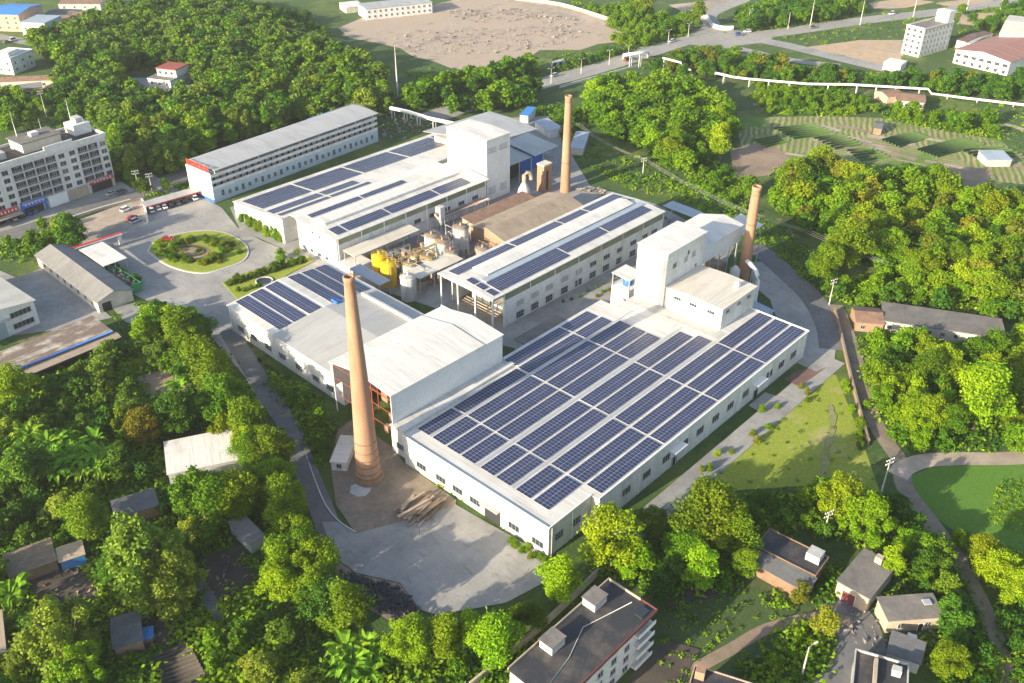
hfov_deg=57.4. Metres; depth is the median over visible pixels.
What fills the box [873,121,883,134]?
dark field hut
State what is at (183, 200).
parked car
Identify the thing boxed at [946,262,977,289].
broadleaf tree
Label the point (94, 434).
banana plant
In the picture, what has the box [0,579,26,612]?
banana plant
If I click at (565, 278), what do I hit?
window
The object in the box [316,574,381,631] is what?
broadleaf tree
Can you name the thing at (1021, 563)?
bushy tree
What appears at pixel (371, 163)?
solar array
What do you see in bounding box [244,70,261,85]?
bamboo clump
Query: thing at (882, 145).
field path
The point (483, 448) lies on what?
solar array
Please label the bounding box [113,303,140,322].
paved pad
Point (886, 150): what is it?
field path
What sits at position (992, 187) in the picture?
broadleaf tree
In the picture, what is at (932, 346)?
broadleaf tree
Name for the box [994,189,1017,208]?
broadleaf tree
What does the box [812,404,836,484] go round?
trodden path
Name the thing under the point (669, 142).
broadleaf tree
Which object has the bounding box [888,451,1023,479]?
field lane
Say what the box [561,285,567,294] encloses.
window
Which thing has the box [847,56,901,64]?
earth shoulder
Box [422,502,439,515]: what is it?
timber beam
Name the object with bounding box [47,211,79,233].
broadleaf tree
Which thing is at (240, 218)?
shrub
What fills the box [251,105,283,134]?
bamboo clump
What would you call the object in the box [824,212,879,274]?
broadleaf tree
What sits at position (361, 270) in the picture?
blue canopy
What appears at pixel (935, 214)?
broadleaf tree
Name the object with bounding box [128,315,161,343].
broadleaf tree
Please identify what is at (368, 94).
broadleaf tree
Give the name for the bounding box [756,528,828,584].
long dark house
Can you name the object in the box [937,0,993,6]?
clay bank
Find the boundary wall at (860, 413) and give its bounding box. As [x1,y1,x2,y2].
[834,307,869,444]
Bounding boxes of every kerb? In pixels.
[147,230,248,273]
[305,454,355,532]
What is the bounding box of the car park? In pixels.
[75,198,146,243]
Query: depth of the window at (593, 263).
307.42 m
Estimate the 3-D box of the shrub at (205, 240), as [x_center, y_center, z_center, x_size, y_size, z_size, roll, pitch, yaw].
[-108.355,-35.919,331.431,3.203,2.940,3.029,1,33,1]
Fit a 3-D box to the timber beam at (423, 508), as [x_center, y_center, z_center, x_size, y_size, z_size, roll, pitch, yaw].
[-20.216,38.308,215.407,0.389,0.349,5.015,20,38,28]
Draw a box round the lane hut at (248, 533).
[227,513,264,553]
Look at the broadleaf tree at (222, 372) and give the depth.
245.86 m
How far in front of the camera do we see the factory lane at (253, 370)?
243.43 m
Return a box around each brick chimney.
[342,273,383,486]
[560,94,571,192]
[739,184,761,281]
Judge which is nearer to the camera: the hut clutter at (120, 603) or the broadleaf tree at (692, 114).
the hut clutter at (120, 603)
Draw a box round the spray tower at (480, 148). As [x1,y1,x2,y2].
[447,119,510,201]
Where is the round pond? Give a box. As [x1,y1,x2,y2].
[255,276,272,284]
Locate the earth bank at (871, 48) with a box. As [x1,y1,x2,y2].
[810,40,903,57]
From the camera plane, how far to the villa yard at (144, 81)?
488.63 m
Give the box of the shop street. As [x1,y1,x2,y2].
[0,148,219,244]
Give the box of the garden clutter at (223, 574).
[202,545,254,600]
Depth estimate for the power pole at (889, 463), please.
217.66 m
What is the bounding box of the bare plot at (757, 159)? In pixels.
[730,143,788,177]
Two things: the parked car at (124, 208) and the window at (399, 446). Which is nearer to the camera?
the window at (399, 446)
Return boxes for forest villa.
[147,62,190,91]
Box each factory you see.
[232,133,489,267]
[953,35,1023,75]
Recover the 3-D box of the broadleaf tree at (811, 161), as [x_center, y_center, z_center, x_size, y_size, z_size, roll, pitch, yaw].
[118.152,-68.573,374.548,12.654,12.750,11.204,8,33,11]
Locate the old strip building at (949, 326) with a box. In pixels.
[881,301,1005,341]
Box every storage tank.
[371,250,386,274]
[380,257,397,287]
[390,254,401,274]
[399,270,416,302]
[401,257,417,282]
[408,249,421,265]
[420,251,435,277]
[424,229,438,254]
[435,236,449,256]
[443,245,457,269]
[452,221,468,253]
[475,243,489,254]
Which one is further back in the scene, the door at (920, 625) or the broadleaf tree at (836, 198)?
the broadleaf tree at (836, 198)
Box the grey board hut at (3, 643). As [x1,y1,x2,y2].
[0,609,7,659]
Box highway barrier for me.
[702,14,733,29]
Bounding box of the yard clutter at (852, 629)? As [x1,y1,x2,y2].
[840,602,937,652]
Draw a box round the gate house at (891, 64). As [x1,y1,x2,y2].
[883,58,906,70]
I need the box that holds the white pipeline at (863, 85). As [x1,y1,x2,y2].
[662,57,1023,106]
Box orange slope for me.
[959,12,994,24]
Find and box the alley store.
[513,315,565,349]
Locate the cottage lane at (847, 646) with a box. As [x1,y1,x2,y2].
[811,599,885,682]
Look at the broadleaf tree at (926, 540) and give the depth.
200.61 m
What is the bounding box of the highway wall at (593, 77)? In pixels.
[560,64,639,87]
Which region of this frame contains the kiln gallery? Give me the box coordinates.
[684,213,743,272]
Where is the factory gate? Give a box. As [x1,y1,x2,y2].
[71,232,122,248]
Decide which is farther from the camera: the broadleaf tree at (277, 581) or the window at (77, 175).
the window at (77, 175)
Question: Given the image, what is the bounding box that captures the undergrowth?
[0,0,1023,682]
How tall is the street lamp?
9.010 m
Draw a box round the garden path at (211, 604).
[195,577,228,619]
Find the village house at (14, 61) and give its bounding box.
[0,47,35,74]
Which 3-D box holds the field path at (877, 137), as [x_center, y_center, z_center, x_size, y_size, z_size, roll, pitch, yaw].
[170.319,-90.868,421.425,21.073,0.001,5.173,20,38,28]
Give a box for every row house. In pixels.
[0,75,52,88]
[17,82,43,96]
[43,8,82,14]
[54,14,75,19]
[58,0,109,9]
[70,11,86,17]
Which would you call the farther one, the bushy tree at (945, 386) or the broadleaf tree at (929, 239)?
the broadleaf tree at (929, 239)
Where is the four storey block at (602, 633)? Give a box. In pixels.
[508,578,657,682]
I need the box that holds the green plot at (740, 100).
[718,90,755,111]
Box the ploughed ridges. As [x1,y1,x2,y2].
[150,641,204,682]
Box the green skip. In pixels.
[107,267,142,292]
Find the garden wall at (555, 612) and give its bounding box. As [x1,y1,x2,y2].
[469,567,599,682]
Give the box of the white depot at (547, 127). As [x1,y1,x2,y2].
[535,118,562,137]
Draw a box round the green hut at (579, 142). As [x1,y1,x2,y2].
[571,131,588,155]
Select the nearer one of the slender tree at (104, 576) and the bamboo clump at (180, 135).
the slender tree at (104, 576)
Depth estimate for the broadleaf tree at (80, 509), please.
201.91 m
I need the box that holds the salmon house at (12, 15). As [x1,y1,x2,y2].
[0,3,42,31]
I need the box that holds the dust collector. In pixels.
[434,205,444,228]
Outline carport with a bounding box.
[140,187,199,207]
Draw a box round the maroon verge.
[784,367,825,385]
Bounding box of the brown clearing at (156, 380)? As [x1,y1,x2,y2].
[137,371,188,395]
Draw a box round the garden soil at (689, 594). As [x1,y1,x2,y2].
[665,581,741,611]
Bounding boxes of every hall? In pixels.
[226,263,424,405]
[357,0,432,19]
[390,295,809,556]
[437,192,665,327]
[999,15,1023,36]
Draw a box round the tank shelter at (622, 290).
[610,264,635,305]
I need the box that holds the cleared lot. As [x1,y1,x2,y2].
[339,0,620,69]
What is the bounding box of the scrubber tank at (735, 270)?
[730,265,739,277]
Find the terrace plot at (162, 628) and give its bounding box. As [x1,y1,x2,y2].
[139,614,176,653]
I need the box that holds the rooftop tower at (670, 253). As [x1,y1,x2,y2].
[634,221,707,306]
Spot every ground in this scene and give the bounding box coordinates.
[0,0,1023,682]
[176,244,209,259]
[222,255,313,298]
[335,561,419,621]
[738,116,1023,183]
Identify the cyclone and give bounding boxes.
[518,170,532,194]
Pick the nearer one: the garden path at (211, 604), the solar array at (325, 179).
the garden path at (211, 604)
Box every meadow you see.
[647,567,838,682]
[714,374,879,491]
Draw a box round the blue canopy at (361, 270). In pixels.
[349,264,390,295]
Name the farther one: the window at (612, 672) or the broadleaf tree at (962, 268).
the broadleaf tree at (962, 268)
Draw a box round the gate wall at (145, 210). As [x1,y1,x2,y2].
[141,198,148,222]
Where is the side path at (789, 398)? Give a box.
[615,359,844,539]
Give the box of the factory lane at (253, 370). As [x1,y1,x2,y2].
[219,329,337,544]
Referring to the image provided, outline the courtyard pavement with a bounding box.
[101,195,328,407]
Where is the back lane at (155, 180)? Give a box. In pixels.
[138,168,180,193]
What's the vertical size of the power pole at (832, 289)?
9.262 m
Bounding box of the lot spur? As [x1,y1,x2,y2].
[426,4,502,43]
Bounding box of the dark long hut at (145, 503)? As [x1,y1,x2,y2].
[110,488,159,522]
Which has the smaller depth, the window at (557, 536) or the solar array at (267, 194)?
the window at (557, 536)
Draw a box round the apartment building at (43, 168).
[0,115,115,224]
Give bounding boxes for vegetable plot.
[755,137,788,147]
[775,126,836,139]
[819,137,860,149]
[852,149,888,161]
[918,145,982,157]
[963,147,1022,157]
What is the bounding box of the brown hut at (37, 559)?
[2,537,58,581]
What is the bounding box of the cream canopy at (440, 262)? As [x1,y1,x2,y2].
[405,254,462,294]
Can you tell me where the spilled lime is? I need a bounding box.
[350,484,370,496]
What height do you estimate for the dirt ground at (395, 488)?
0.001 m
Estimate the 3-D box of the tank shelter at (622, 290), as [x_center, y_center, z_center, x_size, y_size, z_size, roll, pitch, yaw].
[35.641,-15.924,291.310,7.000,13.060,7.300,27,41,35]
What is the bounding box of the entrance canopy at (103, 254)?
[79,242,128,269]
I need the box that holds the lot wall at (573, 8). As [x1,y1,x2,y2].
[519,0,608,19]
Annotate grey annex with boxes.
[334,103,370,109]
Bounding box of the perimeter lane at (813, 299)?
[752,244,842,350]
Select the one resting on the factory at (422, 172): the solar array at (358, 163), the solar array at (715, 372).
the solar array at (358, 163)
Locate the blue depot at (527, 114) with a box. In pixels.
[519,106,535,122]
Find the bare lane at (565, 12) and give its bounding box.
[509,0,609,24]
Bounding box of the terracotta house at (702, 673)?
[689,663,751,682]
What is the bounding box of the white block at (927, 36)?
[901,8,955,56]
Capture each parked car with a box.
[106,190,115,195]
[115,188,127,194]
[120,205,131,211]
[126,214,137,219]
[129,217,141,223]
[147,206,154,212]
[154,205,161,210]
[160,203,167,209]
[161,235,173,239]
[166,201,174,207]
[173,199,180,205]
[180,198,187,203]
[190,194,198,200]
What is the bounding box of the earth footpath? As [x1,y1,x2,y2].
[690,612,849,672]
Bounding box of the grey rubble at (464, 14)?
[441,8,582,22]
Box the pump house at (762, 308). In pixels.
[752,301,774,314]
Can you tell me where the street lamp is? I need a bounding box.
[801,641,817,674]
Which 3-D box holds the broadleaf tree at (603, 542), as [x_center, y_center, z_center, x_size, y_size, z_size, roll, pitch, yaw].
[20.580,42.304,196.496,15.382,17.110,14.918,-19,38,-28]
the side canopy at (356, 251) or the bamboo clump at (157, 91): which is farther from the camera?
the bamboo clump at (157, 91)
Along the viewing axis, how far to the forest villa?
472.17 m
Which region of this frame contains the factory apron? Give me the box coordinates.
[230,116,734,347]
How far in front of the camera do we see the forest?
443.22 m
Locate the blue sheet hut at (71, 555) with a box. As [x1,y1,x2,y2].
[55,539,86,570]
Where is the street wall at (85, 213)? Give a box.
[73,199,130,217]
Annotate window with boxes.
[1,170,8,176]
[3,178,10,184]
[6,186,12,191]
[8,193,15,199]
[9,306,31,319]
[11,201,17,206]
[13,317,34,329]
[58,153,64,158]
[60,160,66,166]
[64,175,70,181]
[68,150,75,155]
[71,157,77,163]
[72,165,78,170]
[75,172,81,178]
[99,140,105,146]
[238,325,244,333]
[250,333,256,341]
[265,343,271,351]
[279,352,285,361]
[295,363,302,372]
[312,374,319,383]
[326,383,333,393]
[396,442,403,451]
[414,218,420,224]
[416,461,426,472]
[436,473,445,485]
[452,484,462,496]
[469,495,479,507]
[476,146,483,152]
[488,146,495,153]
[489,185,495,194]
[499,142,506,149]
[500,181,506,189]
[508,520,519,533]
[516,298,523,306]
[516,309,523,318]
[531,290,538,298]
[531,301,538,310]
[532,536,543,549]
[545,293,552,303]
[546,283,552,290]
[555,529,563,541]
[561,275,568,282]
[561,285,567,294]
[573,514,580,527]
[575,278,581,286]
[589,270,595,279]
[590,260,596,267]
[597,670,602,680]
[602,263,608,272]
[603,253,609,260]
[610,666,615,677]
[611,656,616,666]
[616,256,621,264]
[621,664,627,674]
[622,484,630,497]
[623,654,628,664]
[624,643,629,654]
[629,249,635,257]
[630,239,635,246]
[642,468,650,480]
[662,452,669,464]
[696,425,703,436]
[706,309,714,315]
[712,412,719,423]
[727,400,733,411]
[742,388,748,399]
[766,369,772,377]
[778,359,784,369]
[790,349,796,359]
[896,624,903,629]
[924,622,931,627]
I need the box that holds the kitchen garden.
[196,545,251,602]
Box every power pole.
[822,510,833,538]
[829,279,837,304]
[881,457,894,491]
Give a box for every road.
[421,0,1016,119]
[699,0,749,29]
[722,46,839,66]
[763,39,903,72]
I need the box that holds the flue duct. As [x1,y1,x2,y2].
[745,259,759,301]
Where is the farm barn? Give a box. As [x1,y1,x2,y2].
[874,89,900,103]
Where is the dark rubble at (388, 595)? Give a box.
[340,569,418,619]
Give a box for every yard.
[0,34,35,45]
[0,268,111,335]
[30,561,101,604]
[128,78,148,88]
[322,505,544,614]
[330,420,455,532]
[574,186,608,199]
[644,640,699,682]
[752,262,834,370]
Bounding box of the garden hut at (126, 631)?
[110,610,144,657]
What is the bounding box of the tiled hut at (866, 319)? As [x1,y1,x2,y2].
[850,306,884,331]
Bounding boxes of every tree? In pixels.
[0,358,40,405]
[0,440,52,497]
[0,510,8,541]
[0,557,9,581]
[0,646,31,677]
[1,497,34,528]
[18,609,55,636]
[46,491,70,520]
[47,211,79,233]
[51,489,112,542]
[53,212,87,245]
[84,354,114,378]
[92,554,117,584]
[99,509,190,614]
[104,446,134,479]
[105,124,119,145]
[113,141,146,175]
[121,403,165,446]
[125,397,152,408]
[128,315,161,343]
[131,177,151,196]
[132,303,163,334]
[133,128,153,143]
[151,387,201,437]
[152,123,180,140]
[156,303,179,329]
[157,304,206,347]
[162,97,183,109]
[167,465,232,519]
[169,339,185,369]
[169,351,198,383]
[176,305,197,329]
[178,334,236,385]
[181,311,218,338]
[190,371,252,425]
[193,125,218,153]
[193,374,212,394]
[196,102,212,117]
[206,369,243,397]
[207,407,234,434]
[211,465,263,520]
[221,102,251,129]
[224,395,268,435]
[225,430,255,466]
[230,423,264,443]
[235,651,258,679]
[239,464,258,485]
[243,651,280,682]
[244,424,299,468]
[250,456,298,482]
[251,480,266,501]
[253,562,298,604]
[258,486,271,506]
[258,532,299,578]
[261,471,309,523]
[265,506,308,538]
[272,613,299,647]
[282,524,315,552]
[286,514,322,539]
[288,667,318,682]
[290,533,341,580]
[292,560,338,603]
[295,566,348,621]
[305,74,326,86]
[311,74,334,90]
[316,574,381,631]
[316,604,349,636]
[350,87,377,108]
[378,611,430,665]
[380,115,436,138]
[423,610,469,659]
[455,606,482,646]
[463,606,526,672]
[506,599,549,637]
[528,553,586,603]
[576,501,647,569]
[580,78,604,98]
[607,535,656,580]
[630,504,668,542]
[633,0,655,13]
[641,121,663,146]
[643,568,677,601]
[646,105,669,123]
[655,136,684,155]
[656,556,685,584]
[659,528,704,567]
[659,549,674,558]
[664,472,748,549]
[666,104,690,116]
[666,119,692,132]
[669,127,690,146]
[678,540,723,591]
[684,0,707,28]
[684,108,700,134]
[707,104,730,120]
[707,123,731,142]
[708,122,733,160]
[711,506,764,554]
[727,545,760,578]
[732,495,752,517]
[746,500,763,529]
[769,182,791,205]
[776,174,797,183]
[778,179,816,203]
[782,157,814,181]
[790,579,811,603]
[801,155,822,179]
[805,240,846,281]
[807,143,833,160]
[808,604,843,636]
[813,470,866,521]
[818,191,853,211]
[818,207,852,230]
[821,185,854,210]
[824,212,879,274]
[828,159,846,178]
[832,201,856,218]
[835,489,896,548]
[840,161,864,179]
[843,173,867,187]
[845,180,867,202]
[845,217,873,241]
[848,212,867,219]
[851,187,881,212]
[851,200,876,219]
[852,165,878,182]
[857,355,897,385]
[863,176,886,191]
[866,227,884,239]
[867,209,889,229]
[867,347,891,371]
[868,382,896,412]
[870,226,912,262]
[873,186,904,210]
[873,203,888,210]
[876,191,903,208]
[878,353,902,374]
[878,375,905,400]
[882,541,908,575]
[886,207,906,227]
[886,516,909,540]
[893,253,926,283]
[893,525,919,557]
[894,325,918,353]
[894,362,913,375]
[895,271,928,298]
[895,371,911,397]
[895,393,913,412]
[898,206,919,221]
[898,397,938,435]
[901,248,941,286]
[902,375,931,394]
[902,390,926,400]
[906,219,930,239]
[907,195,927,218]
[907,546,942,573]
[908,528,942,555]
[909,368,930,394]
[909,427,935,452]
[910,325,928,335]
[910,331,939,352]
[912,217,941,237]
[912,347,951,385]
[915,243,947,271]
[917,342,937,354]
[917,391,949,429]
[920,232,950,259]
[922,269,951,293]
[926,162,953,181]
[927,209,951,235]
[929,637,973,678]
[930,178,957,197]
[930,237,954,266]
[931,532,957,569]
[931,569,963,597]
[932,607,975,642]
[935,382,961,398]
[936,339,966,376]
[937,403,970,437]
[937,592,962,613]
[938,360,965,384]
[938,388,961,406]
[940,235,960,242]
[944,240,973,269]
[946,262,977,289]
[948,359,969,376]
[949,358,1018,430]
[953,216,981,229]
[953,255,980,269]
[955,188,983,216]
[955,223,991,243]
[956,336,997,359]
[957,374,969,391]
[965,182,990,205]
[967,241,1003,266]
[967,266,997,302]
[968,256,994,296]
[968,359,992,369]
[969,531,1011,567]
[969,547,1022,588]
[972,214,989,227]
[974,181,998,191]
[974,191,1002,215]
[975,270,1020,300]
[979,350,1002,363]
[980,324,1014,354]
[982,188,1011,216]
[984,224,1005,245]
[988,237,1023,264]
[990,208,1023,224]
[992,560,1023,605]
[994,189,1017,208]
[996,262,1023,288]
[999,361,1016,370]
[999,368,1023,399]
[999,401,1023,425]
[1000,353,1023,368]
[1001,233,1023,260]
[1003,420,1023,456]
[1006,186,1023,204]
[1006,212,1023,237]
[1007,279,1023,298]
[1007,344,1023,355]
[1008,322,1023,344]
[1010,288,1023,308]
[1010,358,1023,377]
[1010,392,1023,407]
[1014,554,1023,568]
[1018,400,1023,410]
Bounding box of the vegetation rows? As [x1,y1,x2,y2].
[753,123,1022,160]
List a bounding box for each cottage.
[834,548,892,612]
[874,593,940,632]
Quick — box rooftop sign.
[186,159,208,172]
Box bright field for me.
[912,464,1023,554]
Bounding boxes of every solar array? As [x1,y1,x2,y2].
[236,296,290,329]
[242,185,295,203]
[249,187,302,205]
[250,289,305,321]
[256,189,310,208]
[265,281,320,313]
[267,193,322,213]
[277,197,329,215]
[287,273,343,302]
[294,168,346,185]
[300,170,354,187]
[301,269,357,296]
[307,172,361,190]
[307,196,361,217]
[314,265,369,292]
[318,181,358,194]
[328,226,345,234]
[329,182,370,196]
[340,209,389,229]
[343,152,391,168]
[351,154,399,170]
[359,156,407,172]
[360,180,405,197]
[383,190,437,212]
[388,138,433,152]
[396,140,437,154]
[404,143,444,156]
[418,408,461,434]
[431,178,469,193]
[432,416,477,444]
[446,425,492,453]
[448,244,514,274]
[454,369,526,412]
[461,433,506,463]
[466,277,478,284]
[468,376,542,421]
[475,283,487,289]
[480,445,526,475]
[482,384,556,430]
[485,288,498,295]
[486,249,569,290]
[496,454,542,485]
[497,391,570,439]
[505,327,569,365]
[509,222,562,245]
[515,465,562,497]
[516,401,590,450]
[518,334,582,372]
[531,409,606,460]
[533,341,598,380]
[533,476,581,509]
[547,347,612,388]
[551,419,626,471]
[557,210,587,223]
[558,228,606,252]
[561,311,596,331]
[561,354,627,395]
[569,428,643,482]
[575,317,611,337]
[580,363,645,405]
[582,194,622,210]
[586,437,661,492]
[589,320,630,344]
[595,370,661,414]
[601,206,650,230]
[603,327,644,351]
[614,379,681,424]
[617,333,659,358]
[632,387,698,433]
[636,332,691,367]
[650,395,715,442]
[651,336,710,374]
[670,343,729,383]
[686,351,746,391]
[704,358,762,399]
[718,313,771,347]
[734,319,788,355]
[752,326,804,362]
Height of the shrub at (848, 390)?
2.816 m
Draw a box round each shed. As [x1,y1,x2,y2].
[0,316,120,373]
[34,244,133,312]
[163,428,244,483]
[328,305,503,433]
[330,435,354,470]
[423,111,536,146]
[469,192,582,247]
[510,133,557,183]
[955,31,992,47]
[966,35,991,44]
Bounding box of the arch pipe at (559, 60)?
[551,59,564,67]
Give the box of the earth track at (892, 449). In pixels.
[829,304,1017,682]
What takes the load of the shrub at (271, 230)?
on the factory apron
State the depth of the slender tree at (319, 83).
455.84 m
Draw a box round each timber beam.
[398,499,429,517]
[400,491,425,506]
[400,495,414,510]
[403,501,428,518]
[407,496,422,509]
[407,518,416,526]
[408,495,434,519]
[410,500,431,516]
[417,502,431,514]
[418,508,433,526]
[419,497,441,515]
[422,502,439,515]
[426,503,441,519]
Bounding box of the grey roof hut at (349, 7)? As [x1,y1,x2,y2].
[339,0,359,13]
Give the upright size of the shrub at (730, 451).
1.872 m
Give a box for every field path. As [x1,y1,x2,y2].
[786,152,804,156]
[806,123,841,131]
[827,144,864,152]
[830,134,871,142]
[835,124,868,132]
[861,142,902,150]
[866,134,914,145]
[873,147,891,152]
[890,153,918,160]
[891,158,927,165]
[925,138,944,141]
[925,160,969,170]
[995,123,1023,130]
[1011,162,1023,168]
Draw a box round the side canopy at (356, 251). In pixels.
[339,224,418,275]
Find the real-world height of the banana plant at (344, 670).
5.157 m
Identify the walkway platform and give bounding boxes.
[398,239,439,259]
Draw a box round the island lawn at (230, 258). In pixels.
[149,231,246,271]
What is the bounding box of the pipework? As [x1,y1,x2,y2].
[387,232,479,292]
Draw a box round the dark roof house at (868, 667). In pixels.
[850,648,908,682]
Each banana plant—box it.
[0,572,31,607]
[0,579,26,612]
[0,584,26,609]
[2,430,30,447]
[8,420,48,444]
[10,425,37,443]
[12,430,49,447]
[29,429,64,449]
[34,453,52,479]
[35,429,54,442]
[35,457,71,485]
[37,441,66,460]
[41,430,72,452]
[42,465,71,479]
[46,439,73,455]
[50,453,78,474]
[52,461,73,478]
[53,426,82,440]
[53,428,66,440]
[54,439,84,460]
[55,440,81,455]
[56,446,85,464]
[62,431,88,443]
[62,449,88,468]
[65,460,101,482]
[67,455,90,476]
[76,440,112,463]
[78,448,112,476]
[79,426,108,445]
[81,453,111,481]
[89,465,117,481]
[91,440,126,463]
[162,375,180,389]
[163,377,188,391]
[175,370,195,387]
[323,627,361,663]
[325,648,371,682]
[330,642,375,677]
[335,632,376,664]
[336,655,374,682]
[345,657,374,674]
[347,628,381,657]
[349,653,388,682]
[351,638,388,668]
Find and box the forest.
[0,0,1023,682]
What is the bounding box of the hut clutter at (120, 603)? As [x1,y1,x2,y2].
[10,566,180,649]
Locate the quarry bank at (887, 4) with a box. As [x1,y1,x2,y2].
[869,0,931,8]
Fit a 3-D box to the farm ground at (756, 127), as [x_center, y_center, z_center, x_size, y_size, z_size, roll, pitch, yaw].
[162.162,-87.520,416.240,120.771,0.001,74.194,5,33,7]
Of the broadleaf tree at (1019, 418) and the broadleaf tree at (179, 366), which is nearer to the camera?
the broadleaf tree at (1019, 418)
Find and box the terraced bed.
[187,641,205,682]
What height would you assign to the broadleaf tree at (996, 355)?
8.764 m
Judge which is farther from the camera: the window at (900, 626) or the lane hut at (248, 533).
the lane hut at (248, 533)
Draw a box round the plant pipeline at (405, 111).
[389,106,452,127]
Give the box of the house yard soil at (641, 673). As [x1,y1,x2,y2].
[629,645,663,682]
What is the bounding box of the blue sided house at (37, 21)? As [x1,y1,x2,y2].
[19,14,61,35]
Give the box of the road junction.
[675,30,774,45]
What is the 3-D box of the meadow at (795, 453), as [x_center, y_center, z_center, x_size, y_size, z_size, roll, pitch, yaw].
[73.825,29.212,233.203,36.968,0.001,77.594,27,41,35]
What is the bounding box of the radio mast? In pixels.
[394,45,399,98]
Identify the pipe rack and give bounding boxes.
[435,197,489,228]
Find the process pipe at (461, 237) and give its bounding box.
[448,231,468,252]
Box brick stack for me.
[537,160,552,192]
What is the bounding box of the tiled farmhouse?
[894,92,925,108]
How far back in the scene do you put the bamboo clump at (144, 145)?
384.31 m
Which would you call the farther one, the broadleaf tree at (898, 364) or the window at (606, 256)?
the window at (606, 256)
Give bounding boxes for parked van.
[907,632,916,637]
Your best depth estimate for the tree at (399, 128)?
433.00 m
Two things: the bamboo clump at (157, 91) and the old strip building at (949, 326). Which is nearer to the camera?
the old strip building at (949, 326)
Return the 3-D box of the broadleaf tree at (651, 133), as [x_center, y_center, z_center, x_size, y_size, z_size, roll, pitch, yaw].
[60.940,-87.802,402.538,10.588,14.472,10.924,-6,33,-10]
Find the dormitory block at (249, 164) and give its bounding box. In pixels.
[186,104,377,202]
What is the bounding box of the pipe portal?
[622,50,649,67]
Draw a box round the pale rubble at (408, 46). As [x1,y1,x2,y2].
[383,20,592,54]
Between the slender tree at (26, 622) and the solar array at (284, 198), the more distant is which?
the solar array at (284, 198)
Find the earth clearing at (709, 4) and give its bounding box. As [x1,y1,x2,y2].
[669,0,730,11]
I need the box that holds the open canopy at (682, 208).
[663,201,702,216]
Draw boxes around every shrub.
[129,271,142,282]
[152,238,167,248]
[154,247,164,256]
[167,244,177,252]
[168,254,179,261]
[177,252,187,258]
[184,238,191,244]
[188,234,196,240]
[202,236,209,243]
[202,259,208,265]
[208,240,216,246]
[208,255,214,262]
[214,253,222,259]
[218,241,227,251]
[224,278,236,286]
[225,245,232,250]
[227,240,235,246]
[231,271,243,283]
[234,248,242,254]
[238,213,244,222]
[245,216,252,227]
[246,271,255,278]
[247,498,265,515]
[252,221,259,231]
[253,268,263,276]
[256,220,262,232]
[261,266,269,273]
[262,227,269,236]
[269,225,274,238]
[269,261,277,272]
[271,260,281,270]
[272,227,277,240]
[274,247,286,260]
[275,231,282,242]
[279,259,287,267]
[287,256,295,266]
[294,248,299,254]
[295,254,304,263]
[507,535,514,541]
[510,538,520,546]
[517,545,526,553]
[524,541,531,551]
[527,550,534,559]
[536,551,542,559]
[539,555,550,562]
[706,462,713,471]
[713,449,722,456]
[728,448,734,454]
[748,429,756,435]
[752,434,761,444]
[758,404,765,412]
[763,423,773,430]
[775,403,781,408]
[797,383,805,388]
[804,387,810,394]
[840,378,849,387]
[841,385,852,393]
[848,404,855,413]
[853,416,866,425]
[855,430,864,439]
[856,440,865,450]
[857,421,868,431]
[862,399,871,409]
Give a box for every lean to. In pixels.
[461,191,534,232]
[720,214,763,265]
[755,550,817,595]
[886,630,926,673]
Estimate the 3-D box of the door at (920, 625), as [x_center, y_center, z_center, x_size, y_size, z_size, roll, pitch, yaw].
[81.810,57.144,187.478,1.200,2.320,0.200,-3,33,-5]
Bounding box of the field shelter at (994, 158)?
[977,150,1012,166]
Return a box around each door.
[102,301,112,311]
[485,508,499,525]
[502,521,506,529]
[671,454,677,466]
[752,387,758,398]
[840,589,855,606]
[916,623,924,630]
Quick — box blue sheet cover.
[142,625,153,643]
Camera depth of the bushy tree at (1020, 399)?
245.56 m
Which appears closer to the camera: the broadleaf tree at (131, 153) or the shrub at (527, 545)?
the shrub at (527, 545)
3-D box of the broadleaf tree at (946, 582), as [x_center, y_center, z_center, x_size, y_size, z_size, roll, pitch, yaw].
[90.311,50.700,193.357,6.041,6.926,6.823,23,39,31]
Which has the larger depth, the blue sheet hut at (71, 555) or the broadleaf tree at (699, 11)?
the broadleaf tree at (699, 11)
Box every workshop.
[0,277,39,339]
[664,265,757,329]
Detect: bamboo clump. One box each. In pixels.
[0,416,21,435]
[0,483,9,503]
[8,594,102,681]
[42,640,107,682]
[108,130,137,151]
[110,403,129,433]
[114,100,144,114]
[119,107,136,117]
[119,119,137,129]
[130,113,151,130]
[134,119,151,130]
[134,138,152,168]
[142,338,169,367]
[142,542,208,626]
[146,86,167,97]
[147,111,172,129]
[152,141,178,173]
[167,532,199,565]
[169,139,197,169]
[173,129,199,156]
[176,102,199,124]
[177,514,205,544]
[185,115,211,130]
[190,80,209,92]
[190,109,214,123]
[223,617,253,648]
[234,109,258,138]
[236,84,254,94]
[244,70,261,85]
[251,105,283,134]
[268,72,289,91]
[322,54,345,68]
[342,83,359,105]
[347,88,368,107]
[880,492,906,521]

